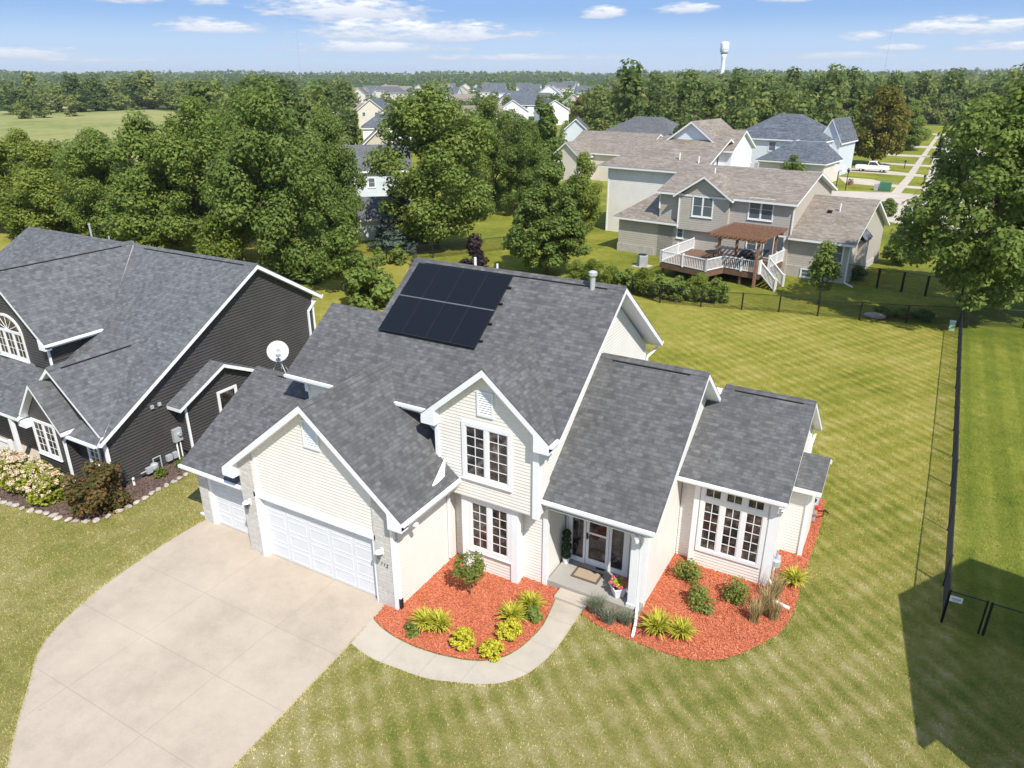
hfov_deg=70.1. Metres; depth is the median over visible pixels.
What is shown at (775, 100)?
wood tree
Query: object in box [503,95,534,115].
house
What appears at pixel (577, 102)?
maple tree
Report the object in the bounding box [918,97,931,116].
wood tree
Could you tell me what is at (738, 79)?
wood tree
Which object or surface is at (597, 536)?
front door
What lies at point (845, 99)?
wood tree
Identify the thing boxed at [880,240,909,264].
bush
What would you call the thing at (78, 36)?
sky
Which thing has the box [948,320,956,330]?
utility pedestal
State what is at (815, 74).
wood tree
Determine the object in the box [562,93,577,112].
house
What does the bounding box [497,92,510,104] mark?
house
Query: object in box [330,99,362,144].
wood tree
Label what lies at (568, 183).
tree
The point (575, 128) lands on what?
house
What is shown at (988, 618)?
chain link fence
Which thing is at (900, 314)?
bush
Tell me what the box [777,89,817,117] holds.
wood tree
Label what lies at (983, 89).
wood tree
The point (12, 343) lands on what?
window
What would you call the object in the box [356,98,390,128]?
house
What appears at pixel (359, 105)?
house
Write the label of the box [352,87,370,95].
house
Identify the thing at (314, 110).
leafy tree
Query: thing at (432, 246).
chain link fence
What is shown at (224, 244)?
tree
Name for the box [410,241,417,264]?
dwarf spruce
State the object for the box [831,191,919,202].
driveway
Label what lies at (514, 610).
daylily clump
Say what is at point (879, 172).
driveway
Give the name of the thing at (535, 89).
house
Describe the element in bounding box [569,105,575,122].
wood tree
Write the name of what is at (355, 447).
cream house
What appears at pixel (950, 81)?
wood tree
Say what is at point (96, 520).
edging stone
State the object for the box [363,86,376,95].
house
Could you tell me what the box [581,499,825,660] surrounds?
mulch bed
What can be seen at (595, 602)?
lavender mound
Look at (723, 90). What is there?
wood tree
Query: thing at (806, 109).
wood tree
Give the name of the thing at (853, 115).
wood tree
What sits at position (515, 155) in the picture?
maple tree
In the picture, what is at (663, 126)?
house
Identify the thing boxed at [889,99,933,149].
leafy tree
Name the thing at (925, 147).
driveway
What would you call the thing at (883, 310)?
bush
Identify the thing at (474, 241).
purple leaf bush
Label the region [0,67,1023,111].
woods
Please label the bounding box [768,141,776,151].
window
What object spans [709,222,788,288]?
pergola
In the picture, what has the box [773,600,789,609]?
drain pipe
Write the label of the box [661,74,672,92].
wood tree
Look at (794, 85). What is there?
wood tree
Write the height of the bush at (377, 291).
4.068 m
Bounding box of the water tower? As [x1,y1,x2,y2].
[720,42,728,73]
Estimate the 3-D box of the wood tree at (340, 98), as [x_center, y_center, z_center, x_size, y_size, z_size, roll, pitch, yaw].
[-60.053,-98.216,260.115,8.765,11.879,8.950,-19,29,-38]
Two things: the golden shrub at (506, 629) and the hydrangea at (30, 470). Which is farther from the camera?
the hydrangea at (30, 470)
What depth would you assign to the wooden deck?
60.52 m
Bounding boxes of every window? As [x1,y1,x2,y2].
[0,313,21,333]
[0,327,30,363]
[30,417,63,461]
[87,447,102,465]
[216,384,236,411]
[367,177,375,187]
[461,420,512,492]
[467,496,511,564]
[676,229,683,238]
[690,194,713,218]
[695,487,769,568]
[745,241,756,251]
[747,197,774,221]
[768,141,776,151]
[799,268,810,278]
[830,246,844,264]
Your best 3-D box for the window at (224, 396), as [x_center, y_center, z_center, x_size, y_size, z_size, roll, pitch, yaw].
[-13.013,0.842,33.547,0.100,1.390,1.160,12,26,27]
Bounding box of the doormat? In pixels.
[570,566,603,584]
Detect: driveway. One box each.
[7,520,383,767]
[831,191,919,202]
[839,177,922,188]
[850,168,927,176]
[880,162,930,166]
[886,154,933,157]
[914,146,937,148]
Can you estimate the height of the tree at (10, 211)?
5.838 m
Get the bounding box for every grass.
[742,590,770,623]
[757,583,783,615]
[763,595,789,621]
[764,570,792,598]
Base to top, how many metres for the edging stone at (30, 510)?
0.170 m
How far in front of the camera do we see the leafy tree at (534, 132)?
98.17 m
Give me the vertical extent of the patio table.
0.740 m
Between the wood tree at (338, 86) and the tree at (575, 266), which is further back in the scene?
the wood tree at (338, 86)
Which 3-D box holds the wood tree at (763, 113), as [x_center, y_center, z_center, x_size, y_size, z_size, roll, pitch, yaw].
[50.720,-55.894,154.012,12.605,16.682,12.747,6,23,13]
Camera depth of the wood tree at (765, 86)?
228.86 m
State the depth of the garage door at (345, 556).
24.50 m
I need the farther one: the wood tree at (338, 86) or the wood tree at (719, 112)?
the wood tree at (338, 86)
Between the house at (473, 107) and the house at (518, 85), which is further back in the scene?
the house at (518, 85)
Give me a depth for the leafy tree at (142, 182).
64.32 m
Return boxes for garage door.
[212,480,248,533]
[263,500,376,595]
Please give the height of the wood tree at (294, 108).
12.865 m
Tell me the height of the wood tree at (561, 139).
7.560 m
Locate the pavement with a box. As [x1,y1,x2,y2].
[891,135,939,193]
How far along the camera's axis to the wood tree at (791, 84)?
229.32 m
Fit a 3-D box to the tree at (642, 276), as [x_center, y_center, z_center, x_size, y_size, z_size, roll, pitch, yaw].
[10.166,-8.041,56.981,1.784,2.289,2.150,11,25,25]
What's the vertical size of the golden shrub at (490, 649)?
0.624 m
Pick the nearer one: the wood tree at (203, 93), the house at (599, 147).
the house at (599, 147)
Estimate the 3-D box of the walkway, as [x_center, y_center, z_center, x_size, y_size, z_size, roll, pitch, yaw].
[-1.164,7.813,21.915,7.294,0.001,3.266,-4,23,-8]
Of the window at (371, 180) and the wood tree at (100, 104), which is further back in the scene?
the wood tree at (100, 104)
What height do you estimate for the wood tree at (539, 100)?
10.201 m
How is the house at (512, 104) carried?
on the ground at (848, 607)
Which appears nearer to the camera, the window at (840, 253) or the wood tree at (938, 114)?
the window at (840, 253)
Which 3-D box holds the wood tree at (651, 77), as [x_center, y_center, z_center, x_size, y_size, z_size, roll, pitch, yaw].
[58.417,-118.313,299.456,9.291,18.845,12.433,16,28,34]
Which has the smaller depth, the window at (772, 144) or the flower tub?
the flower tub
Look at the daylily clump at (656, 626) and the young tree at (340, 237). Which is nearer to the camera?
the daylily clump at (656, 626)
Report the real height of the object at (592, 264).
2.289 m
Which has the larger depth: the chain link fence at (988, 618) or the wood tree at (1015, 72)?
the wood tree at (1015, 72)
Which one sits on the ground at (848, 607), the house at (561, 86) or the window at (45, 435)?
the house at (561, 86)
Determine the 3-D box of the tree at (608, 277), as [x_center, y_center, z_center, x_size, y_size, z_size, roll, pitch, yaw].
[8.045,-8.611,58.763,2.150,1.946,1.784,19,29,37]
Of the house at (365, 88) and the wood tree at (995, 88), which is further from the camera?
the house at (365, 88)
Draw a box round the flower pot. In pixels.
[608,575,627,597]
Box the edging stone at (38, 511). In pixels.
[35,510,42,513]
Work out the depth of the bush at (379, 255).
65.74 m
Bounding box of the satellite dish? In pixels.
[267,341,288,372]
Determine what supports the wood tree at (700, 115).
on the ground at (848, 607)
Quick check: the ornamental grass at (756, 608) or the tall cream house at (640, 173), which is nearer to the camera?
the ornamental grass at (756, 608)
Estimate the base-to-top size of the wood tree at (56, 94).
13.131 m
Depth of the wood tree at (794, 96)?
180.93 m
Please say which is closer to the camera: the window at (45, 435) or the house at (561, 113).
the window at (45, 435)
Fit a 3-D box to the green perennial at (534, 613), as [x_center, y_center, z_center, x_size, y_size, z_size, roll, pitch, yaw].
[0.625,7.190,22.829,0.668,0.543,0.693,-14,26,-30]
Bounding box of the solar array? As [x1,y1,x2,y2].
[378,263,512,347]
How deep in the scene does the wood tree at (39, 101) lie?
308.76 m
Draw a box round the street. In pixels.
[887,137,1023,232]
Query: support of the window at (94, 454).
in the dark grey house at (138, 361)
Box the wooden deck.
[659,236,785,291]
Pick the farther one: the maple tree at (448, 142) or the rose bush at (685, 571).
the maple tree at (448, 142)
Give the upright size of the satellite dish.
1.634 m
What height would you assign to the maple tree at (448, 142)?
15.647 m
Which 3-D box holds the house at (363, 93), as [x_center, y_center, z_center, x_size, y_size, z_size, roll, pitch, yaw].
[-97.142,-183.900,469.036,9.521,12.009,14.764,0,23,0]
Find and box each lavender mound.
[581,589,609,615]
[596,601,620,625]
[615,605,637,626]
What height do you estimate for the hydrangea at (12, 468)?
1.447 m
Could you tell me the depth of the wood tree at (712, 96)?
181.80 m
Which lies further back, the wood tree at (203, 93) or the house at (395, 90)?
the house at (395, 90)
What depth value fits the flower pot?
23.43 m
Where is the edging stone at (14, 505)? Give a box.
[10,503,19,507]
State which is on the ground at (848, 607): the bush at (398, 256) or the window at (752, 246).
the bush at (398, 256)
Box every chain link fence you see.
[271,234,542,279]
[631,279,960,323]
[847,264,964,300]
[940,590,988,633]
[941,310,962,621]
[960,308,1023,328]
[981,602,1023,644]
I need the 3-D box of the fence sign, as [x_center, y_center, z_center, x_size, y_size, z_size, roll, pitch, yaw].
[13.575,6.588,22.308,0.340,0.200,0.014,12,26,27]
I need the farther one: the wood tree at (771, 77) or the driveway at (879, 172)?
the wood tree at (771, 77)
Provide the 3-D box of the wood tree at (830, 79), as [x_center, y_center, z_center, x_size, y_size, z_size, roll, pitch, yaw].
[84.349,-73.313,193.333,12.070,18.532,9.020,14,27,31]
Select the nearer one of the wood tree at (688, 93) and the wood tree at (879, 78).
the wood tree at (688, 93)
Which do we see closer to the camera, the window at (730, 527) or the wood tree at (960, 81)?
the window at (730, 527)
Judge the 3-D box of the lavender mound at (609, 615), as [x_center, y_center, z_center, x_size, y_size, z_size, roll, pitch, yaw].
[3.001,7.175,22.668,0.918,0.599,0.837,-16,28,-34]
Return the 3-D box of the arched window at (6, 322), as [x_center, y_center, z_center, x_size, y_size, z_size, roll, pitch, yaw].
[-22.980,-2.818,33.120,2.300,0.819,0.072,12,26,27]
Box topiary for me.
[561,528,571,563]
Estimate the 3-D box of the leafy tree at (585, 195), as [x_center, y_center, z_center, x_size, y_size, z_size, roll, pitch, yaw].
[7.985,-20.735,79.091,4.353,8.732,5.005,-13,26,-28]
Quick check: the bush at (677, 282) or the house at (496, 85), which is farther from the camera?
the house at (496, 85)
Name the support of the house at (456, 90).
on the ground at (848, 607)
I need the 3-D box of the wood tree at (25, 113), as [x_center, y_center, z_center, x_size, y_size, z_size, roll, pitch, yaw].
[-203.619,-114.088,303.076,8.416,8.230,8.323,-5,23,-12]
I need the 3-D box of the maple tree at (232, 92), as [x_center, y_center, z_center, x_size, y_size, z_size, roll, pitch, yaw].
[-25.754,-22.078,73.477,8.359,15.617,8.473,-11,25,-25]
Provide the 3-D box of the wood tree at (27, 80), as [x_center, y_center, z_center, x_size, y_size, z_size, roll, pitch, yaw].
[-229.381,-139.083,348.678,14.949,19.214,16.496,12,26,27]
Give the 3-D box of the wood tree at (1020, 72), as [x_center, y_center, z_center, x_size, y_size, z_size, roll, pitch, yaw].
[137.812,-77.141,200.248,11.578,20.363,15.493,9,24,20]
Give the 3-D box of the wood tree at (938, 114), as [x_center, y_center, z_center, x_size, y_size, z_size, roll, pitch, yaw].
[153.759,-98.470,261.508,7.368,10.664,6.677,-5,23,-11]
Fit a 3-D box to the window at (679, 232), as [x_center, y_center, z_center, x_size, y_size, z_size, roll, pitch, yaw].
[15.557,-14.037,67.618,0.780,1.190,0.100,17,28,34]
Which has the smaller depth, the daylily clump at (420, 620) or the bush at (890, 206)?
the daylily clump at (420, 620)
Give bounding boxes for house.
[0,224,322,503]
[178,257,832,637]
[342,144,411,199]
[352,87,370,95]
[352,103,389,112]
[354,88,369,102]
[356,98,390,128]
[360,125,395,144]
[361,113,411,139]
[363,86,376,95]
[375,86,391,97]
[383,86,407,99]
[399,86,412,92]
[438,87,462,100]
[449,94,475,101]
[460,86,468,93]
[461,83,469,92]
[461,105,502,117]
[479,87,495,100]
[481,82,489,86]
[488,83,506,87]
[491,87,508,97]
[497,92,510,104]
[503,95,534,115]
[503,99,528,120]
[509,91,533,94]
[516,83,531,90]
[518,83,533,89]
[529,87,542,91]
[533,99,569,124]
[534,93,550,99]
[539,85,560,95]
[548,83,567,94]
[553,130,662,180]
[562,81,576,92]
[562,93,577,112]
[563,117,590,141]
[574,86,593,96]
[597,118,755,231]
[604,116,678,136]
[613,162,889,287]
[745,114,858,181]
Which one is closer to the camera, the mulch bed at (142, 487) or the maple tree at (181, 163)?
the mulch bed at (142, 487)
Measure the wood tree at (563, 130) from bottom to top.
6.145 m
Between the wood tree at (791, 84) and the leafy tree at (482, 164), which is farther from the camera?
the wood tree at (791, 84)
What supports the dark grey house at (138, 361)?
on the ground at (848, 607)
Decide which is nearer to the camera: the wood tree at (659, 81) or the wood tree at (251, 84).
the wood tree at (251, 84)
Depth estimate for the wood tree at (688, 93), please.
155.84 m
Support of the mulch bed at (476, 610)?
on the ground at (848, 607)
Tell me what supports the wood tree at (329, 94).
on the ground at (848, 607)
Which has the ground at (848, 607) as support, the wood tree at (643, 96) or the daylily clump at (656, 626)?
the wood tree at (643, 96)
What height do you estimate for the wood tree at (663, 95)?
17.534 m
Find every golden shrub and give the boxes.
[449,625,475,652]
[478,638,505,662]
[495,616,524,640]
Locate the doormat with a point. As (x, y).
(587, 575)
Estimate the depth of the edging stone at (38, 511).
28.48 m
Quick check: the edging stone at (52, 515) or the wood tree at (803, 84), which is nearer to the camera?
the edging stone at (52, 515)
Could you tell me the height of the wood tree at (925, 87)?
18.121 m
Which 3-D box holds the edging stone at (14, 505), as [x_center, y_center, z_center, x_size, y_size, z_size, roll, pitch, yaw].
[-19.717,4.818,28.996,0.338,0.132,0.270,-1,23,-2]
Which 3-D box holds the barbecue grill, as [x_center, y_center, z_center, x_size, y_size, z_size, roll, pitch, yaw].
[19.593,-10.587,61.148,1.400,1.350,1.240,12,26,27]
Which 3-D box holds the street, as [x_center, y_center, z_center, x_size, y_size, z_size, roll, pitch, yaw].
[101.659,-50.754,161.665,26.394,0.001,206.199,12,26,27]
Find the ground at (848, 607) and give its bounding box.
[0,73,1023,767]
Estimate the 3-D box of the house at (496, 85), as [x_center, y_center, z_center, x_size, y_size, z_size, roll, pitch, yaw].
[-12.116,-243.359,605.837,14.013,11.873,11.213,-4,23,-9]
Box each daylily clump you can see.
[409,603,438,633]
[421,607,455,632]
[496,598,530,624]
[516,587,547,611]
[635,605,677,640]
[664,613,701,641]
[776,564,808,588]
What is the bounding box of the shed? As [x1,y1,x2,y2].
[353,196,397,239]
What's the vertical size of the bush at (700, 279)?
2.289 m
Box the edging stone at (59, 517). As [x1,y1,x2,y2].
[53,515,62,520]
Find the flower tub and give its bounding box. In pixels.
[847,178,853,184]
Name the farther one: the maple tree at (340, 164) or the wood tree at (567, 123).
the wood tree at (567, 123)
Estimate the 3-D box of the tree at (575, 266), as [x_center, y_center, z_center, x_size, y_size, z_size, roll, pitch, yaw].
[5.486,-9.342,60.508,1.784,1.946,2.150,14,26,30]
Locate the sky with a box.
[0,0,1023,74]
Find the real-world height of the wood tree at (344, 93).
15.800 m
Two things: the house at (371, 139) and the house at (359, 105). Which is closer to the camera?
the house at (371, 139)
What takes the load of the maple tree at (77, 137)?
on the ground at (848, 607)
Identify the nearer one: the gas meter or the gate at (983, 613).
the gate at (983, 613)
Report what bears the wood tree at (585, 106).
on the ground at (848, 607)
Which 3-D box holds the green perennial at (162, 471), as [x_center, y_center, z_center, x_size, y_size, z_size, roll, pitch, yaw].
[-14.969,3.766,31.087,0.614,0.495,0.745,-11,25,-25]
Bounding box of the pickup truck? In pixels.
[855,161,890,172]
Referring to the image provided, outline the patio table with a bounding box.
[705,250,722,260]
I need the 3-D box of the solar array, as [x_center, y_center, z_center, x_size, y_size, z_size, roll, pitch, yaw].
[-2.377,-2.898,26.160,4.300,1.911,2.675,12,26,27]
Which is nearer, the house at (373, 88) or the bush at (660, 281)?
the bush at (660, 281)
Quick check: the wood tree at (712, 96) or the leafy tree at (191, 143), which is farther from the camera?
the wood tree at (712, 96)
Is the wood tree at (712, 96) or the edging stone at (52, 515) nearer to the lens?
the edging stone at (52, 515)
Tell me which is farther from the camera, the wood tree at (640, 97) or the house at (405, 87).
the house at (405, 87)
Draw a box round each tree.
[0,81,34,113]
[0,137,46,231]
[0,158,24,182]
[0,185,57,237]
[3,127,31,173]
[9,139,81,233]
[10,99,32,118]
[17,71,55,111]
[30,94,52,117]
[44,138,67,221]
[46,84,67,111]
[49,127,135,241]
[57,73,93,111]
[63,94,82,115]
[67,128,123,205]
[67,196,113,237]
[79,72,115,110]
[96,108,202,248]
[100,75,133,109]
[118,74,149,109]
[119,198,179,249]
[136,70,164,108]
[140,95,257,253]
[156,81,185,108]
[163,115,211,218]
[169,80,186,107]
[183,78,220,142]
[192,208,248,261]
[201,79,330,277]
[210,77,223,109]
[215,81,290,238]
[223,79,258,105]
[223,94,236,118]
[240,74,297,151]
[258,74,294,139]
[283,94,303,128]
[284,79,301,95]
[287,82,297,95]
[290,81,352,144]
[291,91,315,160]
[299,101,361,223]
[301,106,367,251]
[305,78,340,111]
[309,206,363,291]
[328,80,339,96]
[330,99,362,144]
[333,80,346,106]
[334,96,349,111]
[337,80,358,123]
[362,80,497,248]
[366,189,428,251]
[405,135,416,152]
[443,118,495,199]
[450,550,486,594]
[466,98,528,202]
[487,94,495,103]
[494,115,551,210]
[501,95,511,104]
[501,162,591,274]
[512,118,547,193]
[533,95,544,113]
[535,102,564,174]
[553,131,566,150]
[556,129,567,147]
[557,176,585,213]
[560,120,569,137]
[565,260,585,279]
[567,150,603,231]
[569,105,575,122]
[570,90,599,122]
[576,84,611,125]
[582,93,614,129]
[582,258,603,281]
[586,117,611,130]
[599,265,624,284]
[604,58,645,128]
[607,65,648,116]
[607,86,634,120]
[632,266,654,294]
[640,77,648,115]
[641,83,667,111]
[641,99,666,117]
[645,74,666,111]
[646,71,659,85]
[646,75,667,112]
[659,80,700,121]
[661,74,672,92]
[664,78,681,113]
[665,68,706,112]
[666,77,701,123]
[669,105,704,134]
[692,100,725,120]
[696,79,726,119]
[708,103,727,121]
[719,84,727,95]
[720,67,749,109]
[721,73,753,118]
[726,76,779,129]
[726,99,746,129]
[735,107,760,129]
[749,78,777,103]
[750,72,785,90]
[758,88,792,122]
[768,84,785,102]
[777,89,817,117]
[778,78,801,109]
[780,154,806,170]
[781,66,803,101]
[783,90,798,109]
[785,82,801,99]
[790,81,842,125]
[795,80,808,95]
[798,90,821,115]
[803,75,811,102]
[805,77,823,106]
[807,69,825,100]
[807,240,841,303]
[814,63,851,114]
[817,69,847,117]
[822,82,858,128]
[835,74,851,111]
[841,79,872,128]
[843,66,861,111]
[845,71,883,129]
[846,107,861,145]
[853,82,912,160]
[868,75,887,87]
[880,73,900,115]
[885,70,906,112]
[888,73,1023,327]
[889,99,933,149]
[907,70,939,118]
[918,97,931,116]
[925,68,965,122]
[926,93,949,123]
[930,136,945,157]
[938,67,969,118]
[964,81,990,113]
[986,132,1023,293]
[989,75,1014,94]
[994,67,1023,140]
[996,63,1023,99]
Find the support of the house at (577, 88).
on the ground at (848, 607)
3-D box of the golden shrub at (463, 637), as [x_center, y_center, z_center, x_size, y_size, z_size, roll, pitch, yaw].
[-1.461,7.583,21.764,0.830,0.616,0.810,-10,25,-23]
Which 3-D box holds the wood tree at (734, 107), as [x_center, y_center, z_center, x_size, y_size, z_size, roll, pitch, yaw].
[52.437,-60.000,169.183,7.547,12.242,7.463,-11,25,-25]
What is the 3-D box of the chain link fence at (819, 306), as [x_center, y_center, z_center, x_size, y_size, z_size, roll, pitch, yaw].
[19.811,-5.851,52.902,22.845,1.290,1.689,8,24,18]
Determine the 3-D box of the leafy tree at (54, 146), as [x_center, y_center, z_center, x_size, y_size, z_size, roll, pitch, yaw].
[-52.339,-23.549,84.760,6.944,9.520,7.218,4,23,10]
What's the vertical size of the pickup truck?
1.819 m
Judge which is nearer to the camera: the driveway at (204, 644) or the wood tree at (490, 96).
the driveway at (204, 644)
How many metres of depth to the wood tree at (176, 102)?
376.41 m
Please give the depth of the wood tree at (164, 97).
389.93 m
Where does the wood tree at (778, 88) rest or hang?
on the ground at (848, 607)
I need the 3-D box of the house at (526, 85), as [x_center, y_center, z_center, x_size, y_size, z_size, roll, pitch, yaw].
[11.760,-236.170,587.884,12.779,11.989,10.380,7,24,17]
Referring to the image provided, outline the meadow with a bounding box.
[0,109,189,164]
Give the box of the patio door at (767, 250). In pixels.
[761,236,785,257]
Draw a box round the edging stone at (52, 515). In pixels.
[48,513,58,517]
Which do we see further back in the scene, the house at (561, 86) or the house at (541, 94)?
the house at (561, 86)
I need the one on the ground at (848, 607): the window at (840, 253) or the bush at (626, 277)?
the bush at (626, 277)
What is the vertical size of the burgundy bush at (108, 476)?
2.120 m
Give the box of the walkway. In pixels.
[351,599,582,683]
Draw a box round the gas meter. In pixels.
[771,549,780,579]
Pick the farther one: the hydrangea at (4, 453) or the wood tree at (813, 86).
the wood tree at (813, 86)
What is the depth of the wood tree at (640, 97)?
192.54 m
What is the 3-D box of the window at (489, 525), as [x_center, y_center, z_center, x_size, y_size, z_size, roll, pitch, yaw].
[-0.749,4.867,24.319,1.740,2.100,0.100,12,26,27]
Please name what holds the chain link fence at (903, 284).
on the ground at (848, 607)
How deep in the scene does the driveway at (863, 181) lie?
118.81 m
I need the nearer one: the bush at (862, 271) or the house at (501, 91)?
the bush at (862, 271)
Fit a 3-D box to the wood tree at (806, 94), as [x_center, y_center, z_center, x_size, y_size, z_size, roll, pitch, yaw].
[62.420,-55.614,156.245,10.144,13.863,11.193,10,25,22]
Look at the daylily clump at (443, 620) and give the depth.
22.34 m
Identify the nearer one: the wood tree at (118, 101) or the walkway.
the walkway
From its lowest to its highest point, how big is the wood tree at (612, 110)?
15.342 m
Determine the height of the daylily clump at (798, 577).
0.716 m
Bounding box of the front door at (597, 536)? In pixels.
[585,521,609,569]
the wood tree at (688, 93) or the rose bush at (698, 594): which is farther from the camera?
the wood tree at (688, 93)
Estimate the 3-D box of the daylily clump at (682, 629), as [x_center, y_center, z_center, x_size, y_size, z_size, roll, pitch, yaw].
[5.090,7.375,22.045,1.059,0.712,1.151,-12,25,-26]
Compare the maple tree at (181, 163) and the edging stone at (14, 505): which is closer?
the edging stone at (14, 505)
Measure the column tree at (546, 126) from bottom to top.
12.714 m
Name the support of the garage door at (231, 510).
in the cream house at (355, 447)
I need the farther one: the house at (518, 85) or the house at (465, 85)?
the house at (465, 85)
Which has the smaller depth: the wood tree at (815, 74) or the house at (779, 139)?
the house at (779, 139)
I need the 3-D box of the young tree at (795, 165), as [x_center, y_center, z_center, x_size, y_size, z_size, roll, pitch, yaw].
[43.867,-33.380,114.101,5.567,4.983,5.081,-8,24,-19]
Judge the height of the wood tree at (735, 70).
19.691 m
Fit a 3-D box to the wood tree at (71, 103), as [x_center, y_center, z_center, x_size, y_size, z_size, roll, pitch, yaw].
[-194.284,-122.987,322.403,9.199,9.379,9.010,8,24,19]
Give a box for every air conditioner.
[631,253,652,268]
[811,497,818,521]
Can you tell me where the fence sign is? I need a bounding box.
[949,595,962,603]
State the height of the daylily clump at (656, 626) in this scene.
0.848 m
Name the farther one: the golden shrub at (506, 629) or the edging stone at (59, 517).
the edging stone at (59, 517)
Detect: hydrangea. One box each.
[0,449,25,481]
[0,454,48,492]
[3,462,59,496]
[22,471,69,506]
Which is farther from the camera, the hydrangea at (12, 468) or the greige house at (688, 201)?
the greige house at (688, 201)
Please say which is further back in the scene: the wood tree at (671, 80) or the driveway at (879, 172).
the wood tree at (671, 80)
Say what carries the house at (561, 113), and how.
on the ground at (848, 607)
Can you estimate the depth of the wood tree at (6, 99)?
338.57 m
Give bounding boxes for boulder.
[863,312,885,319]
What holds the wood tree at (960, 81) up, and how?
on the ground at (848, 607)
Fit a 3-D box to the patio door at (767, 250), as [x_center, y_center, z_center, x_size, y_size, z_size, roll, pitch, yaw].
[22.497,-11.769,62.803,1.800,2.050,0.095,17,28,34]
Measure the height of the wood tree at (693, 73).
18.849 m
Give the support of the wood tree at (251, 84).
on the ground at (848, 607)
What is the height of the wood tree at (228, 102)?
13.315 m
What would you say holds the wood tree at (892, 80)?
on the ground at (848, 607)
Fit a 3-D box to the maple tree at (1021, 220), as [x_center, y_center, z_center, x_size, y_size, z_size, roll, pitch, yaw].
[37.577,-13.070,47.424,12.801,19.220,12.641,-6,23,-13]
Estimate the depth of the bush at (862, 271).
61.06 m
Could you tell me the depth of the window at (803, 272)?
61.99 m
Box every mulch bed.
[0,458,188,520]
[374,553,558,659]
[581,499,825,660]
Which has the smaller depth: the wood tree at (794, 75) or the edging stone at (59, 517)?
the edging stone at (59, 517)
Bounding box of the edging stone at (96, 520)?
[92,517,99,522]
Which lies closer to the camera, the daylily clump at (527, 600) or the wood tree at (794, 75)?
the daylily clump at (527, 600)
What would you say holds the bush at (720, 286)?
on the ground at (848, 607)
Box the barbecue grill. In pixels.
[736,249,754,266]
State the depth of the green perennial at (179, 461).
31.80 m
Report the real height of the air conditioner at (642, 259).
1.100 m
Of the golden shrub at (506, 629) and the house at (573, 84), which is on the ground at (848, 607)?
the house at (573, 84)
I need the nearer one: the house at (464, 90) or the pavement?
the pavement
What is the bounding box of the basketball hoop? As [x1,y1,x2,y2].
[834,164,846,186]
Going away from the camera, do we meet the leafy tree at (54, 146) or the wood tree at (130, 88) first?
the leafy tree at (54, 146)
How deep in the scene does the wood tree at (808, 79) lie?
284.46 m
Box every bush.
[59,459,133,516]
[281,261,326,283]
[340,256,396,309]
[372,247,386,266]
[388,243,407,265]
[458,233,489,266]
[615,267,635,291]
[645,273,670,298]
[663,275,691,301]
[672,558,705,585]
[686,272,710,301]
[686,584,715,615]
[703,277,730,302]
[722,575,750,606]
[852,266,867,278]
[872,305,892,316]
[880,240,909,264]
[882,198,897,215]
[891,306,912,318]
[912,308,935,320]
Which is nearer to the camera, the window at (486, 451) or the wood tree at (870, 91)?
the window at (486, 451)
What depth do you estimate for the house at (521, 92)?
382.83 m
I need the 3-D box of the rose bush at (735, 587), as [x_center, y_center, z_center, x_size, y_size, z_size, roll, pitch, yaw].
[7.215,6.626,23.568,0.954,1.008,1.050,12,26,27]
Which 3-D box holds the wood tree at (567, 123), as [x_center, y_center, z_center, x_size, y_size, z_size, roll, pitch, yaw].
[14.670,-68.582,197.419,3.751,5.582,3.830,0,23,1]
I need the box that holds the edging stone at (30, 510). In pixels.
[26,507,33,512]
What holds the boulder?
on the ground at (848, 607)
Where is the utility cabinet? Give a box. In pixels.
[874,181,891,190]
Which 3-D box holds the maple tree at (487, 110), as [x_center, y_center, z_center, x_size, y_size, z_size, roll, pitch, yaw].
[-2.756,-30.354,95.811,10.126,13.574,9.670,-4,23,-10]
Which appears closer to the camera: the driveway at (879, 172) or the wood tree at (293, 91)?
the driveway at (879, 172)
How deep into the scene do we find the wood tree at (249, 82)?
147.79 m
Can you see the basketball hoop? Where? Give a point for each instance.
(838, 168)
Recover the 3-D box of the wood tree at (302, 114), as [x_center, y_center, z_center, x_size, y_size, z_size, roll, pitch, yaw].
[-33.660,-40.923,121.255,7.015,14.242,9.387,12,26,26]
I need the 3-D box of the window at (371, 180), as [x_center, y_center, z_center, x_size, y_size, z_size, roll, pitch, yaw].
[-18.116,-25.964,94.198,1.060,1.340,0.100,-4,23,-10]
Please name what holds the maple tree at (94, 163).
on the ground at (848, 607)
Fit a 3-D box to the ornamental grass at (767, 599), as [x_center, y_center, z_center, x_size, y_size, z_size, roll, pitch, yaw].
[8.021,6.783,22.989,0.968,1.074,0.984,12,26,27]
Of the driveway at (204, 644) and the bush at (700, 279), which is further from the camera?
the bush at (700, 279)
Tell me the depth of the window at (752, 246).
63.97 m
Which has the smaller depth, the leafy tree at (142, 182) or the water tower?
the leafy tree at (142, 182)
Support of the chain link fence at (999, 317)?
on the ground at (848, 607)
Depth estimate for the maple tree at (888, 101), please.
138.15 m
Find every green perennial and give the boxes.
[153,466,167,479]
[174,456,183,469]
[404,620,419,638]
[521,604,543,623]
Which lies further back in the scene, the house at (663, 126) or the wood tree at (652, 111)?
the wood tree at (652, 111)
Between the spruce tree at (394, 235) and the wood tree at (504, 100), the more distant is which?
the wood tree at (504, 100)
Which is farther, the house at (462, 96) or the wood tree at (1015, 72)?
the house at (462, 96)
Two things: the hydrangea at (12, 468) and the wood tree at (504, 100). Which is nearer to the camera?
the hydrangea at (12, 468)

